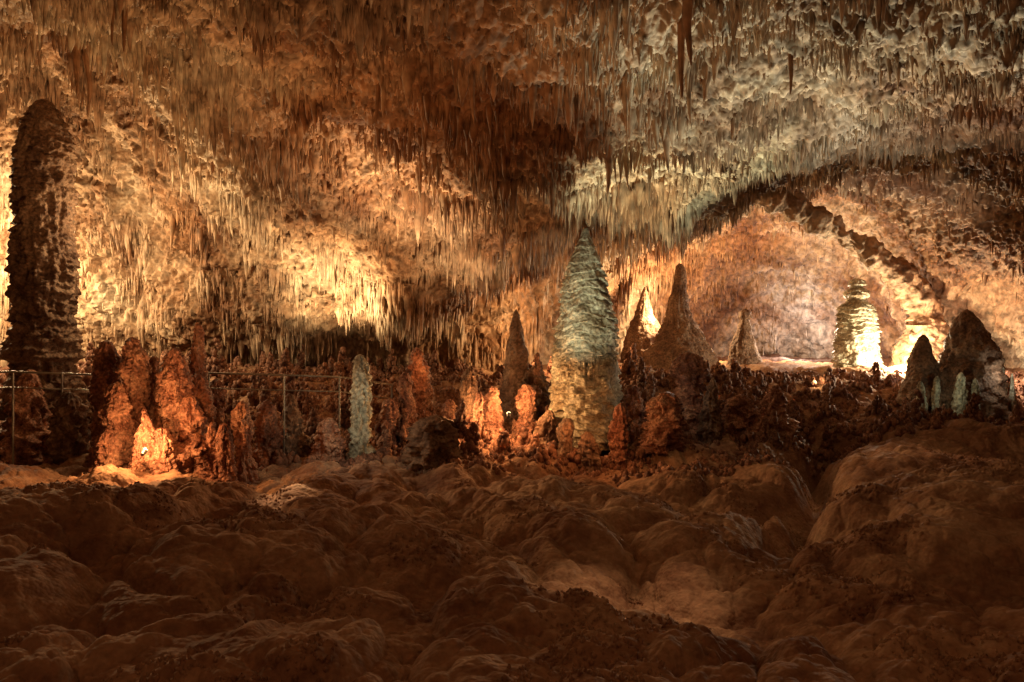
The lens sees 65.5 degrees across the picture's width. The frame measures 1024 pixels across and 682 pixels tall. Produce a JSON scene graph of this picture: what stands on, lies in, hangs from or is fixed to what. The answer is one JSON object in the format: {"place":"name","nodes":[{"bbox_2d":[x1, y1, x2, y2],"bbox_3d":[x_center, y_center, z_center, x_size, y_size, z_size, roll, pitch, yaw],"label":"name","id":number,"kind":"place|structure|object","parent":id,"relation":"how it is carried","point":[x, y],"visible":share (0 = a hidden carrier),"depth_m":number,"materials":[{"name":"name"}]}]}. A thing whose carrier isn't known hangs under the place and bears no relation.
{"place":"outdoors","nodes":[
{"label":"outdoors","id":0,"kind":"place"},
{"bbox_2d":[0,353,1023,681],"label":"cave floor","id":1,"kind":"structure","parent":0,"point":[112,591],"depth_m":12.82,"materials":[{"name":"brown stone"}]},
{"bbox_2d":[0,99,92,420],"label":"giant stalagmite","id":2,"kind":"object","parent":1,"relation":"on","point":[43,292],"visible":0.93,"depth_m":25.79,"materials":[{"name":"brown stone"}]},
{"bbox_2d":[84,340,122,466],"bbox_3d":[-11.480,1.862,22.582,1.256,3.761,1.294,0,0,40],"label":"red stalagmite","id":3,"kind":"object","parent":1,"relation":"on","point":[107,358],"visible":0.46,"depth_m":22.24,"materials":[{"name":"stone"}]},
{"bbox_2d":[86,427,123,472],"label":"red stalagmite","id":4,"kind":"object","parent":1,"relation":"on","point":[105,450],"visible":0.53,"depth_m":20.50,"materials":[{"name":"stone"}]},
{"bbox_2d":[93,382,137,467],"bbox_3d":[-10.472,2.485,21.175,1.473,2.815,1.365,0,0,-21],"label":"red stalagmite","id":5,"kind":"object","parent":1,"relation":"on","point":[115,410],"visible":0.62,"depth_m":20.95,"materials":[{"name":"stone"}]},
{"bbox_2d":[114,337,151,428],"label":"red stalagmite","id":6,"kind":"object","parent":1,"relation":"on","point":[133,370],"visible":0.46,"depth_m":21.73,"materials":[{"name":"stone"}]},
{"bbox_2d":[127,423,145,471],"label":"red stalagmite","id":7,"kind":"object","parent":1,"relation":"on","point":[136,463],"visible":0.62,"depth_m":19.98,"materials":[{"name":"stone"}]},
{"bbox_2d":[140,447,148,455],"bbox_3d":[-8.988,2.699,19.451,0.161,0.161,0.246,0,30,0],"label":"cave lamp","id":8,"kind":"object","parent":1,"relation":"attached to","point":[144,450],"visible":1,"depth_m":19.41,"materials":[{"name":"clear glass"}]},
{"bbox_2d":[140,408,156,472],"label":"red stalagmite","id":9,"kind":"object","parent":1,"relation":"on","point":[148,435],"visible":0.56,"depth_m":20.18,"materials":[{"name":"stone"}]},
{"bbox_2d":[147,356,159,423],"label":"red stalagmite","id":10,"kind":"object","parent":1,"relation":"on","point":[154,361],"visible":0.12,"depth_m":22.72,"materials":[{"name":"stone"}]},
{"bbox_2d":[151,427,178,474],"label":"red stalagmite","id":11,"kind":"object","parent":1,"relation":"on","point":[164,449],"visible":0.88,"depth_m":20.01,"materials":[{"name":"stone"}]},
{"bbox_2d":[152,347,194,438],"bbox_3d":[-9.212,2.035,21.630,1.564,3.751,1.504,0,0,-41],"label":"red stalagmite","id":12,"kind":"object","parent":1,"relation":"on","point":[175,384],"visible":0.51,"depth_m":21.29,"materials":[{"name":"stone"}]},
{"bbox_2d":[172,394,217,480],"bbox_3d":[-8.508,2.604,20.946,2.420,2.383,1.989,0,0,0],"label":"red stalagmite","id":13,"kind":"object","parent":1,"relation":"on","point":[190,422],"visible":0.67,"depth_m":20.67,"materials":[{"name":"stone"}]},
{"bbox_2d":[0,371,392,463],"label":"handrail","id":14,"kind":"object","parent":1,"relation":"on","point":[209,373],"visible":0.48,"depth_m":23.41,"materials":[{"name":"metal"}]},
{"bbox_2d":[192,373,216,429],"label":"red stalagmite","id":15,"kind":"object","parent":1,"relation":"on","point":[203,394],"visible":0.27,"depth_m":21.90,"materials":[{"name":"stone"}]},
{"bbox_2d":[201,422,219,481],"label":"red stalagmite","id":16,"kind":"object","parent":1,"relation":"on","point":[210,464],"visible":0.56,"depth_m":20.68,"materials":[{"name":"stone"}]},
{"bbox_2d":[214,423,237,481],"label":"red stalagmite","id":17,"kind":"object","parent":1,"relation":"on","point":[225,457],"visible":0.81,"depth_m":20.55,"materials":[{"name":"stone"}]},
{"bbox_2d":[230,401,258,483],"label":"red stalagmite","id":18,"kind":"object","parent":1,"relation":"on","point":[242,426],"visible":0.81,"depth_m":21.41,"materials":[{"name":"stone"}]},
{"bbox_2d":[346,354,375,460],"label":"slender stalagmite","id":19,"kind":"object","parent":1,"relation":"on","point":[359,430],"visible":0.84,"depth_m":23.29,"materials":[{"name":"grey stone"}]},
{"bbox_2d":[400,415,462,473],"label":"nodular stalagmite","id":20,"kind":"object","parent":1,"relation":"on","point":[433,440],"visible":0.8,"depth_m":22.48,"materials":[{"name":"brown stone"}]},
{"bbox_2d":[0,425,1023,681],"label":"floor popcorn","id":21,"kind":"object","parent":1,"relation":"on","point":[550,645],"visible":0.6,"depth_m":10.74,"materials":[{"name":"brown stone"}]},
{"bbox_2d":[0,337,1023,486],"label":"cave coral","id":22,"kind":"object","parent":1,"relation":"on","point":[910,413],"visible":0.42,"depth_m":28.18},
{"bbox_2d":[0,369,52,465],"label":"nodular stalagmite","id":23,"kind":"object","parent":22,"relation":"on","point":[32,413],"visible":0.67,"depth_m":23.65,"materials":[{"name":"stone"}]},
{"bbox_2d":[44,391,91,463],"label":"nodular stalagmite","id":24,"kind":"object","parent":22,"relation":"on","point":[69,435],"visible":0.73,"depth_m":22.67,"materials":[{"name":"brown stone"}]},
{"bbox_2d":[189,322,208,381],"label":"red stalagmite","id":25,"kind":"object","parent":22,"relation":"on","point":[198,358],"visible":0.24,"depth_m":22.66,"materials":[{"name":"stone"}]},
{"bbox_2d":[210,378,227,431],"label":"nodular stalagmite","id":26,"kind":"object","parent":22,"relation":"on","point":[220,401],"visible":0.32,"depth_m":24.37,"materials":[{"name":"stone"}]},
{"bbox_2d":[252,399,287,466],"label":"nodular stalagmite","id":27,"kind":"object","parent":22,"relation":"on","point":[269,438],"visible":0.77,"depth_m":23.21,"materials":[{"name":"stone"}]},
{"bbox_2d":[281,394,310,456],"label":"nodular stalagmite","id":28,"kind":"object","parent":22,"relation":"on","point":[297,440],"visible":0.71,"depth_m":23.87,"materials":[{"name":"brown stone"}]},
{"bbox_2d":[309,417,346,461],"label":"nodular stalagmite","id":29,"kind":"object","parent":22,"relation":"on","point":[329,440],"visible":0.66,"depth_m":22.80,"materials":[{"name":"stone"}]},
{"bbox_2d":[376,398,399,448],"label":"nodular stalagmite","id":30,"kind":"object","parent":22,"relation":"on","point":[389,414],"visible":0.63,"depth_m":24.80,"materials":[{"name":"stone"}]},
{"bbox_2d":[396,372,417,425],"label":"nodular stalagmite","id":31,"kind":"object","parent":22,"relation":"on","point":[404,389],"visible":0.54,"depth_m":25.32,"materials":[{"name":"stone"}]},
{"bbox_2d":[406,347,432,417],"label":"nodular stalagmite","id":32,"kind":"object","parent":22,"relation":"on","point":[418,370],"visible":0.56,"depth_m":26.69,"materials":[{"name":"stone"}]},
{"bbox_2d":[441,399,456,420],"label":"nodular stalagmite","id":33,"kind":"object","parent":22,"relation":"on","point":[449,407],"visible":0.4,"depth_m":25.93,"materials":[{"name":"stone"}]},
{"bbox_2d":[459,368,477,420],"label":"nodular stalagmite","id":34,"kind":"object","parent":22,"relation":"on","point":[468,389],"visible":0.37,"depth_m":24.96,"materials":[{"name":"orange stone"}]},
{"bbox_2d":[472,392,483,446],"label":"nodular stalagmite","id":35,"kind":"object","parent":22,"relation":"on","point":[478,414],"visible":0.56,"depth_m":24.32,"materials":[{"name":"stone"}]},
{"bbox_2d":[481,386,504,442],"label":"nodular stalagmite","id":36,"kind":"object","parent":22,"relation":"on","point":[493,422],"visible":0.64,"depth_m":25.13,"materials":[{"name":"stone"}]},
{"bbox_2d":[500,309,528,426],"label":"stalagmite","id":37,"kind":"object","parent":22,"relation":"on","point":[516,365],"visible":0.72,"depth_m":28.63,"materials":[{"name":"brown stone"}]},
{"bbox_2d":[511,383,536,443],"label":"nodular stalagmite","id":38,"kind":"object","parent":22,"relation":"on","point":[524,404],"visible":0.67,"depth_m":25.80,"materials":[{"name":"stone"}]},
{"bbox_2d":[517,365,550,417],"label":"nodular stalagmite","id":39,"kind":"object","parent":22,"relation":"on","point":[543,398],"visible":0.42,"depth_m":27.53,"materials":[{"name":"brown stone"}]},
{"bbox_2d":[530,410,558,448],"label":"nodular stalagmite","id":40,"kind":"object","parent":22,"relation":"on","point":[545,427],"visible":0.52,"depth_m":24.83,"materials":[{"name":"brown stone"}]},
{"bbox_2d":[556,418,574,457],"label":"nodular stalagmite","id":41,"kind":"object","parent":22,"relation":"on","point":[565,428],"visible":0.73,"depth_m":23.82,"materials":[{"name":"brown stone"}]},
{"bbox_2d":[632,391,688,454],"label":"nodular stalagmite","id":42,"kind":"object","parent":22,"relation":"on","point":[662,426],"visible":0.98,"depth_m":24.55,"materials":[{"name":"stone"}]},
{"bbox_2d":[668,352,709,435],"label":"nodular stalagmite","id":43,"kind":"object","parent":22,"relation":"on","point":[689,372],"visible":0.62,"depth_m":26.68,"materials":[{"name":"stone"}]},
{"bbox_2d":[696,377,724,446],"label":"nodular stalagmite","id":44,"kind":"object","parent":22,"relation":"on","point":[710,430],"visible":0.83,"depth_m":25.82,"materials":[{"name":"brown stone"}]},
{"bbox_2d":[721,394,764,444],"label":"nodular stalagmite","id":45,"kind":"object","parent":22,"relation":"on","point":[741,413],"visible":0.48,"depth_m":26.55,"materials":[{"name":"stone"}]},
{"bbox_2d":[896,334,945,405],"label":"stalagmite","id":46,"kind":"object","parent":22,"relation":"on","point":[923,365],"visible":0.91,"depth_m":30.61,"materials":[{"name":"brown stone"}]},
{"bbox_2d":[916,381,927,410],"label":"pale stalagmite","id":47,"kind":"object","parent":22,"relation":"on","point":[921,388],"visible":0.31,"depth_m":29.38,"materials":[{"name":"grey stone"}]},
{"bbox_2d":[931,376,940,412],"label":"pale stalagmite","id":48,"kind":"object","parent":22,"relation":"on","point":[935,393],"visible":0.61,"depth_m":29.92,"materials":[{"name":"grey stone"}]},
{"bbox_2d":[951,372,968,414],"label":"pale stalagmite","id":49,"kind":"object","parent":22,"relation":"on","point":[959,402],"visible":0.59,"depth_m":29.45,"materials":[{"name":"grey stone"}]},
{"bbox_2d":[930,309,1011,421],"bbox_3d":[17.745,0.864,30.971,3.337,4.220,3.404,0,0,0],"label":"stalagmite","id":50,"kind":"object","parent":22,"relation":"on","point":[971,351],"visible":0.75,"depth_m":30.15,"materials":[{"name":"brown stone"}]},
{"bbox_2d":[971,378,980,409],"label":"pale stalagmite","id":51,"kind":"object","parent":22,"relation":"on","point":[975,387],"visible":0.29,"depth_m":29.33,"materials":[{"name":"grey stone"}]},
{"bbox_2d":[1009,373,1015,411],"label":"pale stalagmite","id":52,"kind":"object","parent":22,"relation":"on","point":[1012,393],"visible":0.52,"depth_m":29.94,"materials":[{"name":"grey stone"}]},
{"bbox_2d":[548,228,629,450],"bbox_3d":[2.382,-0.144,26.041,2.889,7.089,2.766,0,0,34],"label":"terraced stalagmite","id":53,"kind":"object","parent":1,"relation":"on","point":[586,328],"visible":0.84,"depth_m":25.21,"materials":[{"name":"grey stone"}]},
{"bbox_2d":[551,355,618,387],"bbox_3d":[2.380,1.064,26.021,2.185,1.376,2.182,0,0,0],"label":"drip fringe","id":54,"kind":"object","parent":53,"relation":"attached to","point":[594,367],"visible":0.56,"depth_m":25.15,"materials":[{"name":"stone"}]},
{"bbox_2d":[576,431,601,472],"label":"nodular stalagmite","id":55,"kind":"object","parent":1,"relation":"on","point":[589,451],"visible":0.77,"depth_m":23.38,"materials":[{"name":"brown stone"}]},
{"bbox_2d":[607,403,631,469],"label":"nodular stalagmite","id":56,"kind":"object","parent":1,"relation":"on","point":[618,434],"visible":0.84,"depth_m":23.85,"materials":[{"name":"stone"}]},
{"bbox_2d":[622,384,646,443],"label":"nodular stalagmite","id":57,"kind":"object","parent":1,"relation":"on","point":[632,401],"visible":0.63,"depth_m":25.85,"materials":[{"name":"stone"}]},
{"bbox_2d":[620,287,660,362],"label":"stalagmite","id":58,"kind":"object","parent":1,"relation":"on","point":[643,329],"visible":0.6,"depth_m":42.40,"materials":[{"name":"beige stone"}]},
{"bbox_2d":[642,263,720,368],"bbox_3d":[8.434,-0.689,40.001,5.128,6.430,5.122,0,0,0],"label":"stalagmite","id":59,"kind":"object","parent":1,"relation":"on","point":[680,331],"visible":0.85,"depth_m":39.21,"materials":[{"name":"brown stone"}]},
{"bbox_2d":[726,309,762,365],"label":"stalagmite","id":60,"kind":"object","parent":1,"relation":"on","point":[743,348],"visible":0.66,"depth_m":39.59,"materials":[{"name":"brown stone"}]},
{"bbox_2d":[759,385,801,439],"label":"nodular stalagmite","id":61,"kind":"object","parent":1,"relation":"on","point":[775,399],"visible":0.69,"depth_m":27.66,"materials":[{"name":"stone"}]},
{"bbox_2d":[755,186,949,366],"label":"flowstone ridge","id":62,"kind":"structure","parent":1,"relation":"on","point":[914,293],"depth_m":35.47,"materials":[{"name":"beige stone"}]},
{"bbox_2d":[831,278,884,367],"bbox_3d":[16.486,-0.296,38.011,2.555,5.392,2.549,0,0,0],"label":"capped stalagmite","id":63,"kind":"object","parent":1,"relation":"on","point":[856,341],"visible":0.78,"depth_m":37.33,"materials":[{"name":"beige stone"}]},
{"bbox_2d":[0,0,1023,371],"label":"cave ceiling","id":64,"kind":"structure","parent":0,"point":[994,220],"depth_m":27.50,"materials":[{"name":"brown stone"}]},
{"bbox_2d":[73,43,80,96],"bbox_3d":[-14.210,-9.563,26.002,0.407,3.219,0.406,0,0,40],"label":"stalactite","id":65,"kind":"object","parent":64,"relation":"hanging from","point":[76,60],"visible":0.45,"depth_m":25.94},
{"bbox_2d":[83,49,92,116],"bbox_3d":[-14.630,-9.514,27.494,0.359,3.555,0.372,0,0,-19],"label":"stalactite","id":66,"kind":"object","parent":64,"relation":"hanging from","point":[88,71],"visible":0.62,"depth_m":27.44},
{"bbox_2d":[110,7,114,44],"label":"stalactite","id":67,"kind":"object","parent":64,"relation":"hanging from","point":[112,25],"visible":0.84,"depth_m":19.48},
{"bbox_2d":[122,8,127,51],"bbox_3d":[-9.536,-8.535,19.501,0.283,2.899,0.297,0,0,0],"label":"stalactite","id":68,"kind":"object","parent":64,"relation":"hanging from","point":[124,23],"visible":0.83,"depth_m":19.47},
{"bbox_2d":[210,162,214,172],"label":"stalactite","id":69,"kind":"object","parent":64,"relation":"hanging from","point":[212,164],"visible":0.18,"depth_m":26.96},
{"bbox_2d":[272,88,276,110],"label":"stalactite","id":70,"kind":"object","parent":64,"relation":"hanging from","point":[274,99],"visible":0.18,"depth_m":20.97},
{"bbox_2d":[351,63,354,77],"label":"stalactite","id":71,"kind":"object","parent":64,"relation":"hanging from","point":[352,69],"visible":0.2,"depth_m":17.98},
{"bbox_2d":[375,83,380,123],"bbox_3d":[-3.262,-6.385,19.005,0.254,2.391,0.250,0,0,0],"label":"stalactite","id":72,"kind":"object","parent":64,"relation":"hanging from","point":[377,92],"visible":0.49,"depth_m":18.97},
{"bbox_2d":[407,133,411,162],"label":"stalactite","id":73,"kind":"object","parent":64,"relation":"hanging from","point":[409,147],"visible":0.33,"depth_m":21.96},
{"bbox_2d":[429,53,433,90],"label":"stalactite","id":74,"kind":"object","parent":64,"relation":"hanging from","point":[431,73],"visible":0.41,"depth_m":16.98},
{"bbox_2d":[456,110,462,152],"bbox_3d":[-1.371,-5.825,20.009,0.282,2.202,0.264,0,0,0],"label":"stalactite","id":75,"kind":"object","parent":64,"relation":"hanging from","point":[459,123],"visible":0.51,"depth_m":19.96},
{"bbox_2d":[487,61,492,89],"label":"stalactite","id":76,"kind":"object","parent":64,"relation":"hanging from","point":[489,73],"visible":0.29,"depth_m":16.46},
{"bbox_2d":[0,0,1023,371],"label":"stalactites","id":77,"kind":"object","parent":64,"relation":"hanging from","point":[636,204],"visible":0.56,"depth_m":23.61,"materials":[{"name":"brown stone"}]},
{"bbox_2d":[511,243,520,276],"bbox_3d":[0.195,-3.784,28.211,0.734,3.035,0.737,0,0,30],"label":"stalactite","id":78,"kind":"object","parent":64,"relation":"hanging from","point":[515,252],"visible":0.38,"depth_m":28.10},
{"bbox_2d":[625,225,629,250],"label":"stalactite","id":79,"kind":"object","parent":64,"relation":"hanging from","point":[626,240],"visible":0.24,"depth_m":25.95},
{"bbox_2d":[641,222,644,243],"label":"stalactite","id":80,"kind":"object","parent":64,"relation":"hanging from","point":[642,231],"visible":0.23,"depth_m":25.96},
{"bbox_2d":[677,18,684,97],"bbox_3d":[3.236,-5.986,15.207,0.248,2.671,0.268,0,0,39],"label":"stalactite","id":81,"kind":"object","parent":64,"relation":"hanging from","point":[680,39],"visible":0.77,"depth_m":15.16},
{"bbox_2d":[682,0,694,64],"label":"stalactite","id":82,"kind":"object","parent":64,"relation":"hanging from","point":[687,8],"visible":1,"depth_m":14.45},
{"bbox_2d":[731,118,734,139],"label":"stalactite","id":83,"kind":"object","parent":64,"relation":"hanging from","point":[732,127],"visible":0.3,"depth_m":18.97},
{"bbox_2d":[787,52,792,93],"bbox_3d":[5.645,-5.971,16.196,0.186,1.898,0.188,0,0,0],"label":"stalactite","id":84,"kind":"object","parent":64,"relation":"hanging from","point":[790,60],"visible":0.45,"depth_m":16.17},
{"bbox_2d":[958,102,964,123],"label":"stalactite","id":85,"kind":"object","parent":64,"relation":"hanging from","point":[961,110],"visible":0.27,"depth_m":16.97}
]}

